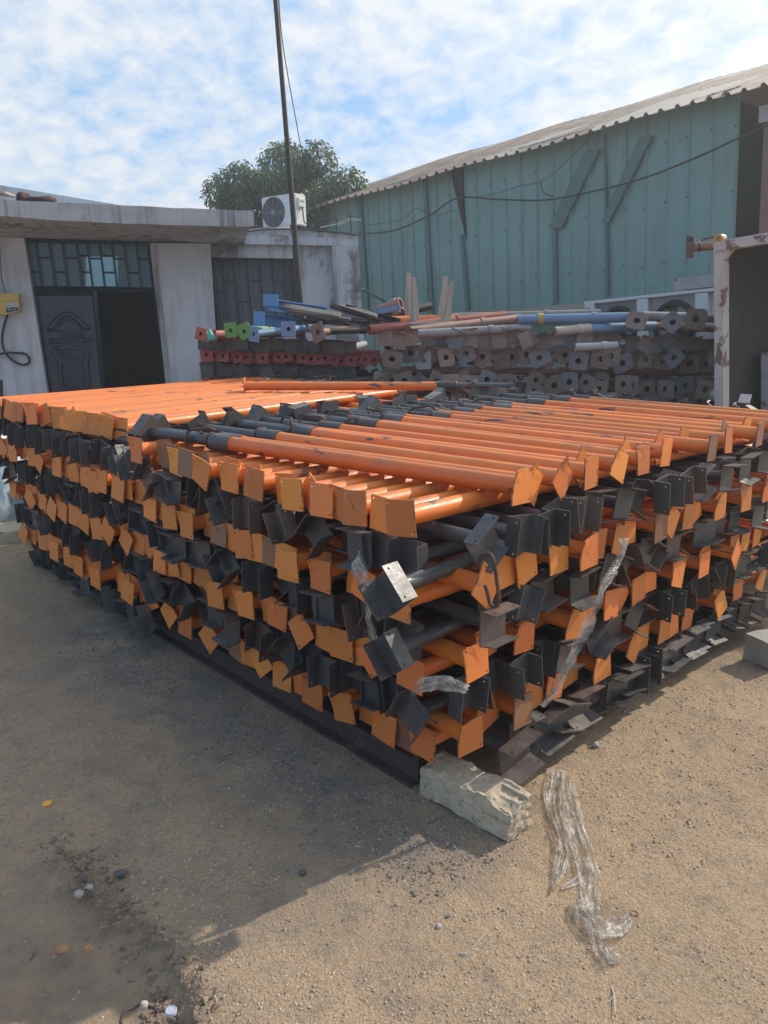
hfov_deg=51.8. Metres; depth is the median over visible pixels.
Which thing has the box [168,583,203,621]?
scaffold prop
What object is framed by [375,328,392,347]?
bracket prop
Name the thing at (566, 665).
scaffold prop
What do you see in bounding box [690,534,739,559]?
scaffold prop
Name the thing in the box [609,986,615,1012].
twig
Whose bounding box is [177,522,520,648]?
scaffold prop
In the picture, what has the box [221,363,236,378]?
bracket prop
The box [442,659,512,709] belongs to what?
scaffold prop
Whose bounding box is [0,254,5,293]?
thin cable
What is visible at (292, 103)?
stay wire
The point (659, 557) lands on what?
scaffold prop
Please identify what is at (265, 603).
scaffold prop
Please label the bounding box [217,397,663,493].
scaffold prop
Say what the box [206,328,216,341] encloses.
plastic cone
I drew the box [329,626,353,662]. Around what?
scaffold prop
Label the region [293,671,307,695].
scaffold prop
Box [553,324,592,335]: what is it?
top pipe
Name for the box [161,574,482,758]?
scaffold prop
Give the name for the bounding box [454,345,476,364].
rusty prop
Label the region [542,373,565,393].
rusty prop
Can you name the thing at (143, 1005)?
pebble
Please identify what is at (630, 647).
scaffold prop
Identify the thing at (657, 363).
rusty prop
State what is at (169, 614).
scaffold prop
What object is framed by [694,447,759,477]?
scaffold prop
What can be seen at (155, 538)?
scaffold prop
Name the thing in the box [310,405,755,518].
scaffold prop
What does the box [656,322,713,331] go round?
top pipe
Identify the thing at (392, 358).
rusty prop
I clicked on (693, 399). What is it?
rusty prop
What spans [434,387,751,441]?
scaffold prop
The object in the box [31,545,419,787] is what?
steel beam
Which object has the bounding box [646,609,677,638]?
scaffold prop
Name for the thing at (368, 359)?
red prop
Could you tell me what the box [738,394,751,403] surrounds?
white scrap
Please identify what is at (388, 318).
angle bar
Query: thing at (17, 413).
scaffold prop
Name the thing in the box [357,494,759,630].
scaffold prop
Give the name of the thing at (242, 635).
scaffold prop
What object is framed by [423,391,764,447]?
scaffold prop
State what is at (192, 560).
scaffold prop
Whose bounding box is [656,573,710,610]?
scaffold prop
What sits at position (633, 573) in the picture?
scaffold prop
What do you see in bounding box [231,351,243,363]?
red prop
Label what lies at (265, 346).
bracket prop
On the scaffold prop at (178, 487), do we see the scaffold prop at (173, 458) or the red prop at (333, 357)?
the scaffold prop at (173, 458)
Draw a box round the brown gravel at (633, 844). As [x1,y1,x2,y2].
[487,648,767,896]
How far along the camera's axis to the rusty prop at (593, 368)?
7.29 m
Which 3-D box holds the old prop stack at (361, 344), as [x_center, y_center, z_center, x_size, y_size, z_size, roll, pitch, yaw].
[0.665,-1.221,8.959,5.043,1.549,1.804,-2,13,0]
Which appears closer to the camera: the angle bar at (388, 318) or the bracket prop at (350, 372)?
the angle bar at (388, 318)
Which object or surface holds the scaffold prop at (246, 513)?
on the scaffold prop at (243, 545)
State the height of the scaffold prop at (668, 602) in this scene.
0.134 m
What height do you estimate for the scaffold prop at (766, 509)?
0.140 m
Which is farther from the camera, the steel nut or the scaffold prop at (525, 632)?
the scaffold prop at (525, 632)
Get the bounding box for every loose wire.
[306,214,320,227]
[309,218,327,229]
[320,218,360,227]
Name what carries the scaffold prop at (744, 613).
on the steel beam
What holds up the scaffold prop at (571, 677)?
on the scaffold prop at (595, 706)
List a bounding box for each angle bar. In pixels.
[279,303,341,317]
[280,309,350,321]
[300,318,369,325]
[304,316,345,325]
[322,318,372,326]
[326,308,385,323]
[329,304,381,321]
[339,303,377,317]
[346,304,400,322]
[352,305,399,319]
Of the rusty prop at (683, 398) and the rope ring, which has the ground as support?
the rope ring
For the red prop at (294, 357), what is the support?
on the bracket prop at (301, 371)
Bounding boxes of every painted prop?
[195,326,224,341]
[212,328,300,342]
[224,322,263,337]
[236,321,274,339]
[249,324,312,341]
[281,321,310,336]
[310,321,373,343]
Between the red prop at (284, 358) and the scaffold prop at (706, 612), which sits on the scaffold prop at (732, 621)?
the scaffold prop at (706, 612)
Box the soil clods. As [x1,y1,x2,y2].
[14,832,237,1023]
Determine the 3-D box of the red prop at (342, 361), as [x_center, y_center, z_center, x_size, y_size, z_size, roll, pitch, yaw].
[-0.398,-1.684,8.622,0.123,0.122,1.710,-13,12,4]
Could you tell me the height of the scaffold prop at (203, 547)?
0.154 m
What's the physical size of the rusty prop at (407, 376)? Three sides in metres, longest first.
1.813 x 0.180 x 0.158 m
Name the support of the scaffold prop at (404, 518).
on the scaffold prop at (410, 556)
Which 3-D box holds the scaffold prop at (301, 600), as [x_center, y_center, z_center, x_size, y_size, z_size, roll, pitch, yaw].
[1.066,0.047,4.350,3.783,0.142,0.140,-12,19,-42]
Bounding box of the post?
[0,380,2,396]
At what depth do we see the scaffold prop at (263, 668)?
3.57 m
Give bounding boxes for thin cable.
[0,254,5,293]
[362,209,453,225]
[475,137,589,196]
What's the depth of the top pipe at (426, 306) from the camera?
8.21 m
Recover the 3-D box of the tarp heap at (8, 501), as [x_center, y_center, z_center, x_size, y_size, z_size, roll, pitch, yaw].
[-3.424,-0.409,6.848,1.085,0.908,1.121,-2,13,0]
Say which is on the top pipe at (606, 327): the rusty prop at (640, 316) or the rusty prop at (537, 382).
the rusty prop at (640, 316)
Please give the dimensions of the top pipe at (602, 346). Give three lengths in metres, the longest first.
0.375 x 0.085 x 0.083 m
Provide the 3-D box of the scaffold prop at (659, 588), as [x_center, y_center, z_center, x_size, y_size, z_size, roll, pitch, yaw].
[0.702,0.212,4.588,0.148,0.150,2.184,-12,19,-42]
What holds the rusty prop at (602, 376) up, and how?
on the rusty prop at (595, 384)
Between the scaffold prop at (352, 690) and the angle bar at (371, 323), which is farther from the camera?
the angle bar at (371, 323)
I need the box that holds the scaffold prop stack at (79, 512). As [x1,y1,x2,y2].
[0,395,465,639]
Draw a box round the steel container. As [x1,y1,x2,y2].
[712,232,767,409]
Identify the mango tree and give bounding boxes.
[199,138,368,230]
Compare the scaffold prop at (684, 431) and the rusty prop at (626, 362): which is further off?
the rusty prop at (626, 362)
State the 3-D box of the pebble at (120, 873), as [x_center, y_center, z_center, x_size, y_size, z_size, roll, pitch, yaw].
[-0.846,1.164,2.543,0.034,0.023,0.036,-5,13,-13]
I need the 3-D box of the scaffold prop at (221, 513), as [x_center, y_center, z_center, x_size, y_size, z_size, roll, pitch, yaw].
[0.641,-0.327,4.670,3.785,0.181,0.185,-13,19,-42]
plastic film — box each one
[421,677,437,692]
[539,547,623,707]
[545,774,631,953]
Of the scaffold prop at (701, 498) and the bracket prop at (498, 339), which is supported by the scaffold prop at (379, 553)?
the scaffold prop at (701, 498)
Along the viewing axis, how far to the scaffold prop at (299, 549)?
3.19 m
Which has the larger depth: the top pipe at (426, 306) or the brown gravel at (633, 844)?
the top pipe at (426, 306)
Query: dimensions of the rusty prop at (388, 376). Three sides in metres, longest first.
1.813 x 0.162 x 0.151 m
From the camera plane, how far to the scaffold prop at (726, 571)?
4.09 m
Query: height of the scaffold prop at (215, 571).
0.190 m
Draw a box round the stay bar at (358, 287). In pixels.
[356,285,386,302]
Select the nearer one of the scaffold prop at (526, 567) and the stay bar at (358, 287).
the scaffold prop at (526, 567)
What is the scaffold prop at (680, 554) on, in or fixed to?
on the scaffold prop at (364, 658)
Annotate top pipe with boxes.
[329,327,366,333]
[364,302,432,320]
[367,311,507,334]
[373,315,454,323]
[377,297,403,312]
[408,314,520,328]
[416,324,531,338]
[452,309,600,314]
[465,308,589,312]
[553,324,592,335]
[574,341,618,351]
[592,321,656,332]
[642,311,713,322]
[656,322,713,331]
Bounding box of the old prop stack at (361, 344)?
[197,341,683,401]
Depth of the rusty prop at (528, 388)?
7.35 m
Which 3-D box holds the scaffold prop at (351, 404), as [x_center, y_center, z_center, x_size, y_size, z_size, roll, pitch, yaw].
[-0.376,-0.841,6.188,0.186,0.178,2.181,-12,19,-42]
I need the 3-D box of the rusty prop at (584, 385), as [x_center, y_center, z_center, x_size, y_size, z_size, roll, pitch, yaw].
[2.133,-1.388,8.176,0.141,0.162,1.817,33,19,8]
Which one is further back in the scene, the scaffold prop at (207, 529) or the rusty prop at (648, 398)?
the rusty prop at (648, 398)
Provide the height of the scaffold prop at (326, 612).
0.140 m
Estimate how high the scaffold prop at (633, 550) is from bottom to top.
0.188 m
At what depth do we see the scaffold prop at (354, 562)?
2.78 m
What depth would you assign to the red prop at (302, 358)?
7.71 m
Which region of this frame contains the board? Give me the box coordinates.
[0,191,16,197]
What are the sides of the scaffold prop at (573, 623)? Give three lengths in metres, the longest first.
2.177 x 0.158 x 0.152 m
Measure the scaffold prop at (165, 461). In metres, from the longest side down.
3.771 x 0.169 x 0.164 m
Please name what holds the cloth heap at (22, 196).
on the office building
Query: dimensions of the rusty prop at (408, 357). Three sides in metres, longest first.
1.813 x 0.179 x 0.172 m
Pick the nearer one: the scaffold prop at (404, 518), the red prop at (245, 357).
the scaffold prop at (404, 518)
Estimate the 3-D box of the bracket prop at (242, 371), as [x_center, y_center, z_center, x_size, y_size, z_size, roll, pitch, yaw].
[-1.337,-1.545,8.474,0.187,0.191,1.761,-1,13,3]
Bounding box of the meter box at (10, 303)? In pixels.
[0,293,22,314]
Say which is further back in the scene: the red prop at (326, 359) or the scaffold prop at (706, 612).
the red prop at (326, 359)
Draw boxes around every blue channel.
[253,311,324,332]
[263,294,334,316]
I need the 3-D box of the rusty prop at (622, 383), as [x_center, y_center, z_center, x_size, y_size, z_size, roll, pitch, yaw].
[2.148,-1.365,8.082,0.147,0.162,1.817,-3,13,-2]
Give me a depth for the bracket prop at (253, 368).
7.78 m
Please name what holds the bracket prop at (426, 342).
on the rusty prop at (434, 356)
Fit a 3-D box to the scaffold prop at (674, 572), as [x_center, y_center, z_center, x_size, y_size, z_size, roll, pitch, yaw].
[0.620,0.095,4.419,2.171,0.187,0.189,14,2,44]
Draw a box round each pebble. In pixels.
[55,943,69,955]
[74,889,83,898]
[81,877,87,882]
[83,945,93,953]
[85,884,93,890]
[115,869,126,878]
[140,1000,148,1009]
[299,869,306,875]
[436,923,442,928]
[592,741,599,747]
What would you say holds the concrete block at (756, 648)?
on the ground
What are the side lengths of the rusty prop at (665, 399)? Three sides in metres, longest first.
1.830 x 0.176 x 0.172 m
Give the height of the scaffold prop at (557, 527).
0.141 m
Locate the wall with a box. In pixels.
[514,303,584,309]
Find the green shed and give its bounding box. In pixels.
[306,64,767,390]
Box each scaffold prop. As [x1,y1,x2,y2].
[0,372,280,399]
[0,373,307,417]
[0,375,260,397]
[0,377,309,418]
[1,371,357,417]
[1,374,286,400]
[1,375,298,401]
[3,371,360,422]
[3,376,262,397]
[11,369,369,422]
[21,369,378,420]
[22,376,372,423]
[24,371,382,422]
[24,419,149,461]
[37,378,372,426]
[48,380,372,425]
[51,379,380,428]
[54,378,372,410]
[59,376,413,430]
[64,375,414,433]
[73,375,428,431]
[82,375,433,434]
[85,379,439,436]
[96,380,449,439]
[101,373,450,417]
[112,390,450,438]
[127,389,575,463]
[129,413,531,505]
[131,462,176,500]
[139,571,192,604]
[140,494,185,522]
[145,520,179,547]
[150,455,508,573]
[150,468,185,498]
[153,413,542,505]
[153,470,186,505]
[153,491,502,608]
[153,524,203,554]
[153,548,187,574]
[156,389,597,464]
[156,524,488,684]
[156,576,199,605]
[158,500,189,519]
[158,531,209,564]
[160,602,177,628]
[161,503,198,529]
[161,553,188,576]
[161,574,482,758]
[162,393,603,469]
[166,394,617,477]
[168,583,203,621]
[169,422,181,428]
[176,511,205,539]
[176,605,198,622]
[177,394,626,478]
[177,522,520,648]
[177,523,496,655]
[177,533,212,565]
[177,562,193,583]
[178,504,202,534]
[178,610,203,639]
[180,410,572,501]
[182,477,220,508]
[182,495,514,629]
[184,539,217,568]
[186,479,240,514]
[191,398,638,491]
[192,574,489,722]
[193,568,200,586]
[194,478,242,520]
[195,394,635,479]
[195,586,225,621]
[196,569,239,592]
[196,597,226,629]
[198,621,220,653]
[202,543,235,581]
[204,487,274,525]
[204,513,232,537]
[205,548,246,589]
[206,580,241,609]
[210,520,232,547]
[211,608,262,649]
[212,406,587,487]
[213,599,260,616]
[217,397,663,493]
[218,629,244,649]
[220,523,266,552]
[223,400,658,467]
[225,408,598,490]
[227,583,273,611]
[229,636,244,664]
[231,496,269,534]
[231,573,241,582]
[232,492,276,522]
[232,588,281,619]
[233,530,268,558]
[240,638,254,668]
[241,560,276,600]
[242,399,687,490]
[243,375,525,393]
[243,400,689,501]
[243,614,275,651]
[244,620,291,662]
[247,404,628,483]
[248,533,302,562]
[249,650,272,678]
[258,594,288,621]
[260,500,294,541]
[262,503,297,544]
[262,535,310,566]
[266,636,314,680]
[267,596,288,632]
[270,631,315,661]
[271,567,309,603]
[273,659,337,692]
[274,542,330,568]
[275,400,710,503]
[275,575,346,608]
[276,546,338,583]
[278,403,630,467]
[280,404,736,511]
[284,602,312,630]
[288,402,649,475]
[288,614,335,649]
[292,444,746,559]
[293,642,337,686]
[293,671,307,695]
[294,506,338,532]
[295,577,346,619]
[298,588,336,626]
[302,402,738,512]
[302,675,329,711]
[307,558,347,594]
[307,654,342,697]
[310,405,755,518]
[310,548,347,583]
[311,407,357,409]
[315,623,345,652]
[316,400,672,466]
[317,400,662,465]
[327,691,359,724]
[329,409,767,526]
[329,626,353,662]
[331,437,764,553]
[334,592,363,630]
[335,443,752,573]
[338,638,449,700]
[339,402,358,407]
[342,483,464,526]
[342,493,753,641]
[343,675,381,713]
[346,514,764,710]
[346,568,382,593]
[350,560,441,603]
[353,395,689,453]
[353,510,765,665]
[355,399,430,404]
[355,509,764,677]
[357,395,718,461]
[357,442,752,621]
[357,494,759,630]
[359,537,764,725]
[360,530,449,568]
[362,552,605,681]
[369,487,478,536]
[371,536,767,748]
[376,533,767,719]
[379,396,430,400]
[383,393,732,452]
[383,520,727,661]
[385,430,767,537]
[385,539,767,745]
[386,469,734,574]
[389,560,542,624]
[394,558,758,756]
[395,516,764,675]
[397,519,767,695]
[403,394,728,451]
[409,564,767,763]
[418,696,544,785]
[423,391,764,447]
[423,688,498,731]
[426,696,545,753]
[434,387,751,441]
[434,513,545,558]
[435,544,516,589]
[440,614,534,654]
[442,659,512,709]
[446,541,537,588]
[447,639,543,700]
[449,677,532,730]
[462,583,545,623]
[464,508,570,555]
[466,384,767,429]
[473,627,587,673]
[481,497,580,546]
[489,386,767,417]
[497,639,560,677]
[497,655,563,701]
[506,496,603,533]
[508,386,767,412]
[508,657,611,714]
[508,703,575,757]
[511,620,523,624]
[516,569,567,612]
[520,545,567,575]
[525,682,543,709]
[534,566,600,611]
[534,625,587,655]
[534,698,591,733]
[537,489,615,522]
[537,556,598,590]
[538,608,587,639]
[543,684,605,732]
[547,614,619,659]
[549,487,647,520]
[554,588,618,620]
[556,594,595,626]
[562,653,577,689]
[568,533,597,571]
[569,479,657,521]
[570,527,607,558]
[572,651,610,684]
[578,668,644,707]
[582,523,628,555]
[589,581,628,611]
[595,602,658,638]
[595,607,632,645]
[596,572,645,606]
[597,552,633,587]
[598,474,685,514]
[598,543,645,587]
[598,612,670,644]
[600,514,635,544]
[602,511,667,543]
[605,537,668,571]
[606,468,678,510]
[609,661,650,696]
[611,645,662,693]
[614,632,641,663]
[615,642,674,683]
[621,622,649,651]
[623,590,657,625]
[625,466,706,503]
[626,567,655,593]
[627,587,687,622]
[629,561,685,587]
[631,506,680,538]
[633,532,669,572]
[636,462,717,502]
[636,521,697,554]
[636,530,692,561]
[642,500,696,529]
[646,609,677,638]
[647,498,701,522]
[648,631,694,663]
[648,635,693,672]
[649,606,693,631]
[650,463,747,491]
[654,580,691,607]
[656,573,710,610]
[659,548,710,578]
[664,552,687,576]
[670,457,733,482]
[678,617,719,650]
[678,623,710,659]
[679,452,762,485]
[680,537,741,569]
[680,542,710,555]
[683,566,720,598]
[685,517,715,547]
[685,561,736,589]
[687,572,742,600]
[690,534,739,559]
[692,613,731,645]
[693,513,726,545]
[693,604,739,635]
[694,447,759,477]
[697,510,739,534]
[697,590,726,618]
[700,492,726,520]
[700,601,755,628]
[701,505,755,534]
[707,482,751,499]
[709,558,745,583]
[710,492,726,502]
[710,551,757,579]
[710,586,720,595]
[712,486,751,511]
[715,529,750,550]
[716,449,767,473]
[718,439,767,469]
[724,523,761,547]
[725,588,767,617]
[726,496,767,522]
[726,505,767,529]
[726,518,767,533]
[726,596,766,624]
[732,445,750,448]
[732,478,767,503]
[733,474,767,496]
[741,544,762,572]
[743,568,766,590]
[748,541,767,567]
[750,472,765,477]
[760,501,767,518]
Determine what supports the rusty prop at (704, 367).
on the old prop stack at (361, 344)
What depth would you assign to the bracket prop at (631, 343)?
7.25 m
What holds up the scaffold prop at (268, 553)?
on the scaffold prop at (733, 519)
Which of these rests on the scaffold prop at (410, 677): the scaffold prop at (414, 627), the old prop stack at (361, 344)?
the scaffold prop at (414, 627)
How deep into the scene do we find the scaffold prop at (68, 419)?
4.99 m
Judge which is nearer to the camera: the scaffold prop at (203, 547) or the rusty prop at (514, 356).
the scaffold prop at (203, 547)
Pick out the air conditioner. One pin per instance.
(275, 211)
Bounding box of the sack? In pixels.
[709,389,713,401]
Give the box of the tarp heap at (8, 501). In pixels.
[0,434,36,521]
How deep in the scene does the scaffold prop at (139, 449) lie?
3.86 m
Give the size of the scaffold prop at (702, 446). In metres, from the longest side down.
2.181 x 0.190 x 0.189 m
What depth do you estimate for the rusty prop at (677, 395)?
7.39 m
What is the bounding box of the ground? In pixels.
[0,512,767,1023]
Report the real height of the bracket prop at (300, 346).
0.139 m
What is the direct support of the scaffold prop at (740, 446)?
on the scaffold prop at (291, 565)
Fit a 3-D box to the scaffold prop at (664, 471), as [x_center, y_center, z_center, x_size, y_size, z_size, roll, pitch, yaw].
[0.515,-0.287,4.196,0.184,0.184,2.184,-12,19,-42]
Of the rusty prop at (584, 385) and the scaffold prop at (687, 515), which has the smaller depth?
the scaffold prop at (687, 515)
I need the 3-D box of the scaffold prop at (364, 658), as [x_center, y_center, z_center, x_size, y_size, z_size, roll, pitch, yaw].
[1.328,0.235,4.154,3.785,0.186,0.183,-12,-23,-42]
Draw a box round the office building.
[0,185,363,395]
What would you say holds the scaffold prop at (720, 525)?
on the scaffold prop at (388, 652)
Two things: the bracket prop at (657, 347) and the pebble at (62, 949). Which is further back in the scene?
the bracket prop at (657, 347)
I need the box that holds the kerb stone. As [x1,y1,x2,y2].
[0,520,29,543]
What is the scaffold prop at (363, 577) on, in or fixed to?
on the scaffold prop at (373, 631)
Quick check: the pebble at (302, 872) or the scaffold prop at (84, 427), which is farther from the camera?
the scaffold prop at (84, 427)
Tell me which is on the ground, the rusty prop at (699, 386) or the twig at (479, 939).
the twig at (479, 939)
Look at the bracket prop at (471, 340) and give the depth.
7.13 m
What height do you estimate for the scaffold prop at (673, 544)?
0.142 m
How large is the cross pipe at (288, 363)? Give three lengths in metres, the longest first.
1.592 x 0.090 x 0.087 m
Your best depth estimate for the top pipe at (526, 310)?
8.33 m
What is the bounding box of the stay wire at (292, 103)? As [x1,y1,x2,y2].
[278,0,316,219]
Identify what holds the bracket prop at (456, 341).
on the rusty prop at (444, 359)
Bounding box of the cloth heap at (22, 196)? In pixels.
[16,192,56,201]
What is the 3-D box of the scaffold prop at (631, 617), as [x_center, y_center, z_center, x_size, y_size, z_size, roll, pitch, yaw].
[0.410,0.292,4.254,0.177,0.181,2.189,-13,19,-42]
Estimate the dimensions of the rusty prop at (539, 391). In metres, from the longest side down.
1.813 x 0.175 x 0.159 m
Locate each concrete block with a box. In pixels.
[420,751,531,841]
[742,629,767,668]
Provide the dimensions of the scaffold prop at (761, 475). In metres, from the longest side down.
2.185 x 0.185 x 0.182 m
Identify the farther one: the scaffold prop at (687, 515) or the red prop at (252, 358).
the red prop at (252, 358)
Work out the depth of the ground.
2.63 m
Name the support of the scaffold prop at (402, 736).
on the scaffold prop at (732, 621)
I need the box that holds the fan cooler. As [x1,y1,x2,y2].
[584,274,713,392]
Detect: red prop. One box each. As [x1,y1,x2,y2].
[200,350,214,361]
[207,351,217,360]
[209,375,219,379]
[216,350,230,361]
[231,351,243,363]
[240,351,250,364]
[248,352,257,362]
[256,352,268,363]
[267,352,272,362]
[273,352,281,362]
[278,352,292,363]
[289,354,296,363]
[297,354,308,363]
[305,354,317,364]
[316,354,322,364]
[322,354,331,365]
[330,354,341,365]
[335,355,346,366]
[345,355,356,366]
[352,353,365,367]
[358,352,372,366]
[370,352,383,366]
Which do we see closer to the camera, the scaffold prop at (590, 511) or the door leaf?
the scaffold prop at (590, 511)
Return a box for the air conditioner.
[262,193,329,228]
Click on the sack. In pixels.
(711, 395)
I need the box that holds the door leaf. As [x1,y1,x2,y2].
[36,296,100,392]
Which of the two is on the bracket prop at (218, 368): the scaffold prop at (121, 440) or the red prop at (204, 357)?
the red prop at (204, 357)
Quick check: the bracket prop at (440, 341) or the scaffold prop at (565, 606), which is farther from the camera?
the bracket prop at (440, 341)
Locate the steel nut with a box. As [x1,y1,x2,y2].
[630,910,638,916]
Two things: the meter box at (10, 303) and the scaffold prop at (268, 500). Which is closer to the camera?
the scaffold prop at (268, 500)
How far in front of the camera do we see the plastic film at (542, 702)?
2.98 m
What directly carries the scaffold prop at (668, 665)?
on the scaffold prop at (665, 646)
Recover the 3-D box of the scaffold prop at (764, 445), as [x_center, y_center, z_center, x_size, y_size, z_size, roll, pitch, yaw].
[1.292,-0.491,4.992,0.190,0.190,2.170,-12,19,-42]
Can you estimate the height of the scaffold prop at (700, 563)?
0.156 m
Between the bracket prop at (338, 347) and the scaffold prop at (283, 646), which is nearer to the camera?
the scaffold prop at (283, 646)
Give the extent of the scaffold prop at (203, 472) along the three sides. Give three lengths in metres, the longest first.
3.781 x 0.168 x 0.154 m
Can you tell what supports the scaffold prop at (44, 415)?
on the scaffold prop at (50, 424)
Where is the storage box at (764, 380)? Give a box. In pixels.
[761,352,767,438]
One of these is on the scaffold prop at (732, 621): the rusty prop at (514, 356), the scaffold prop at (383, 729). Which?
the scaffold prop at (383, 729)
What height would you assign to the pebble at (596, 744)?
0.026 m
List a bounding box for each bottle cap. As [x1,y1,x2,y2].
[42,800,51,806]
[165,1005,176,1017]
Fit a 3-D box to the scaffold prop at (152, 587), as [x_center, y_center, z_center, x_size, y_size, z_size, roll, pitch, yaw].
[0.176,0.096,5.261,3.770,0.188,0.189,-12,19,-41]
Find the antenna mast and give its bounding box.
[273,0,305,338]
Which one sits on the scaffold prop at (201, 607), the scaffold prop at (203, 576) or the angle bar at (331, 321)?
the scaffold prop at (203, 576)
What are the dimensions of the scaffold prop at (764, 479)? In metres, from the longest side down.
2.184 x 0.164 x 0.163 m
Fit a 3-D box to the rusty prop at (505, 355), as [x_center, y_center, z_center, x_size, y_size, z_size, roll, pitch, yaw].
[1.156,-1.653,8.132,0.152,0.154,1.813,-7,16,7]
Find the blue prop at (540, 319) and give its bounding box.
[517,312,637,325]
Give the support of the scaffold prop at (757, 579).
on the scaffold prop at (760, 609)
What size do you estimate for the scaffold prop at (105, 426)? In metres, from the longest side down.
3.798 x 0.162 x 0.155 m
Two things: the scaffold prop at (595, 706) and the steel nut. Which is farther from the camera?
the scaffold prop at (595, 706)
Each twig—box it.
[472,930,487,947]
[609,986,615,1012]
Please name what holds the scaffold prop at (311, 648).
on the scaffold prop at (313, 696)
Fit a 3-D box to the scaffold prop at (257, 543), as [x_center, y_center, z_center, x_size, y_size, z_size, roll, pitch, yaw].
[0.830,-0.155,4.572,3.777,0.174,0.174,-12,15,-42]
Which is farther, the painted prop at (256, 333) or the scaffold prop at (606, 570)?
the painted prop at (256, 333)
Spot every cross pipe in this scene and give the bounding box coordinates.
[200,361,359,370]
[234,349,379,355]
[385,366,713,375]
[395,345,705,353]
[408,391,700,400]
[514,342,624,347]
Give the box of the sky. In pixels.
[0,0,767,285]
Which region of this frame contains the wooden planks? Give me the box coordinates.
[405,273,453,324]
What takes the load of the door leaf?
in the office building
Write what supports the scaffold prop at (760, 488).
on the scaffold prop at (755, 515)
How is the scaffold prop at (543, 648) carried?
on the scaffold prop at (538, 699)
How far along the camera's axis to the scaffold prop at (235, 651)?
3.73 m
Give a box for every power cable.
[0,315,30,365]
[248,228,357,235]
[322,124,767,233]
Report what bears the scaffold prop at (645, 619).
on the scaffold prop at (643, 629)
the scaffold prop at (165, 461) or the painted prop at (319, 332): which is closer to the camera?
the scaffold prop at (165, 461)
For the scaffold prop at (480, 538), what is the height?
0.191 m
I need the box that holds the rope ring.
[119,1003,157,1023]
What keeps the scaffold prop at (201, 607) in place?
on the scaffold prop at (206, 634)
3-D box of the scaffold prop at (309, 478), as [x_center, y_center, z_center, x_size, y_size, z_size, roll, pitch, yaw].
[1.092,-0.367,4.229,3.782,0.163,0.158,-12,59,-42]
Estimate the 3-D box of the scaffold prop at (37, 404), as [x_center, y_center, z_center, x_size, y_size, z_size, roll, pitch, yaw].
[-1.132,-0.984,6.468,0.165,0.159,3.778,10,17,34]
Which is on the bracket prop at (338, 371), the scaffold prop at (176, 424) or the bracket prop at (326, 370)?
the bracket prop at (326, 370)
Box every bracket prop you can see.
[196,337,211,349]
[198,362,213,377]
[208,339,248,350]
[212,362,224,377]
[221,339,234,351]
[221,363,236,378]
[232,363,250,377]
[233,337,247,351]
[247,364,260,376]
[248,340,261,354]
[257,364,273,375]
[258,338,272,351]
[270,338,283,351]
[271,363,284,376]
[282,338,295,353]
[282,365,297,377]
[294,339,307,353]
[297,367,307,376]
[304,341,319,354]
[305,365,321,378]
[318,339,332,353]
[320,366,332,376]
[330,339,344,354]
[330,366,344,377]
[342,366,356,377]
[343,341,356,354]
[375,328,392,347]
[389,330,407,349]
[405,328,420,345]
[421,328,435,346]
[433,337,448,347]
[445,328,466,348]
[462,327,478,345]
[476,331,493,349]
[491,332,506,348]
[505,328,521,346]
[517,329,538,349]
[533,331,551,350]
[548,331,565,345]
[563,335,576,349]
[576,332,594,342]
[592,332,607,342]
[605,330,621,344]
[620,336,640,352]
[621,334,668,353]
[635,334,657,355]
[660,333,683,353]
[689,336,705,350]
[699,339,713,352]
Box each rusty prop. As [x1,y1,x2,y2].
[373,371,390,381]
[379,355,396,381]
[381,348,402,368]
[393,362,415,381]
[400,345,420,362]
[413,372,427,393]
[415,351,438,369]
[420,345,438,364]
[427,365,443,381]
[431,363,470,391]
[437,347,454,367]
[442,374,458,382]
[447,351,484,368]
[450,391,465,397]
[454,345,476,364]
[457,390,468,398]
[459,375,479,393]
[474,342,506,366]
[478,369,496,389]
[491,346,533,365]
[492,345,519,368]
[493,351,510,369]
[495,373,513,391]
[496,379,543,392]
[523,376,533,391]
[524,369,545,390]
[528,346,551,368]
[537,353,555,369]
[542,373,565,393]
[554,346,572,365]
[561,365,577,391]
[568,352,588,370]
[575,389,618,397]
[578,372,595,393]
[578,375,631,392]
[579,352,599,371]
[586,373,608,390]
[589,350,611,369]
[591,380,607,395]
[602,346,620,365]
[607,389,660,399]
[609,385,641,399]
[612,352,633,373]
[620,351,652,367]
[621,352,645,369]
[623,376,638,394]
[625,310,648,330]
[637,392,689,402]
[639,380,655,397]
[653,353,669,370]
[654,346,685,369]
[654,396,669,401]
[655,381,684,398]
[656,377,674,398]
[660,310,684,333]
[661,375,694,394]
[680,353,699,372]
[684,308,707,329]
[686,236,713,258]
[689,392,705,404]
[691,354,713,373]
[694,379,713,399]
[697,400,714,405]
[698,349,713,366]
[702,375,713,391]
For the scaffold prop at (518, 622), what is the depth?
3.02 m
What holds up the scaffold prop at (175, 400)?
on the scaffold prop at (352, 408)
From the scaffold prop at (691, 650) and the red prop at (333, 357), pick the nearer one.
the scaffold prop at (691, 650)
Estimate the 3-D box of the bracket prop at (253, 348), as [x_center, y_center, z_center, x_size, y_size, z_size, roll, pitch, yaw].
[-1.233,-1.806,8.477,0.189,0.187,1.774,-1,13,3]
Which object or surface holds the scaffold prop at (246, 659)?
on the scaffold prop at (235, 651)
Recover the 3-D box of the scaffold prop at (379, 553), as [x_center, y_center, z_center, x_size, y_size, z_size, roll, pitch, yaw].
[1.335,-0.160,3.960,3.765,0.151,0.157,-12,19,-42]

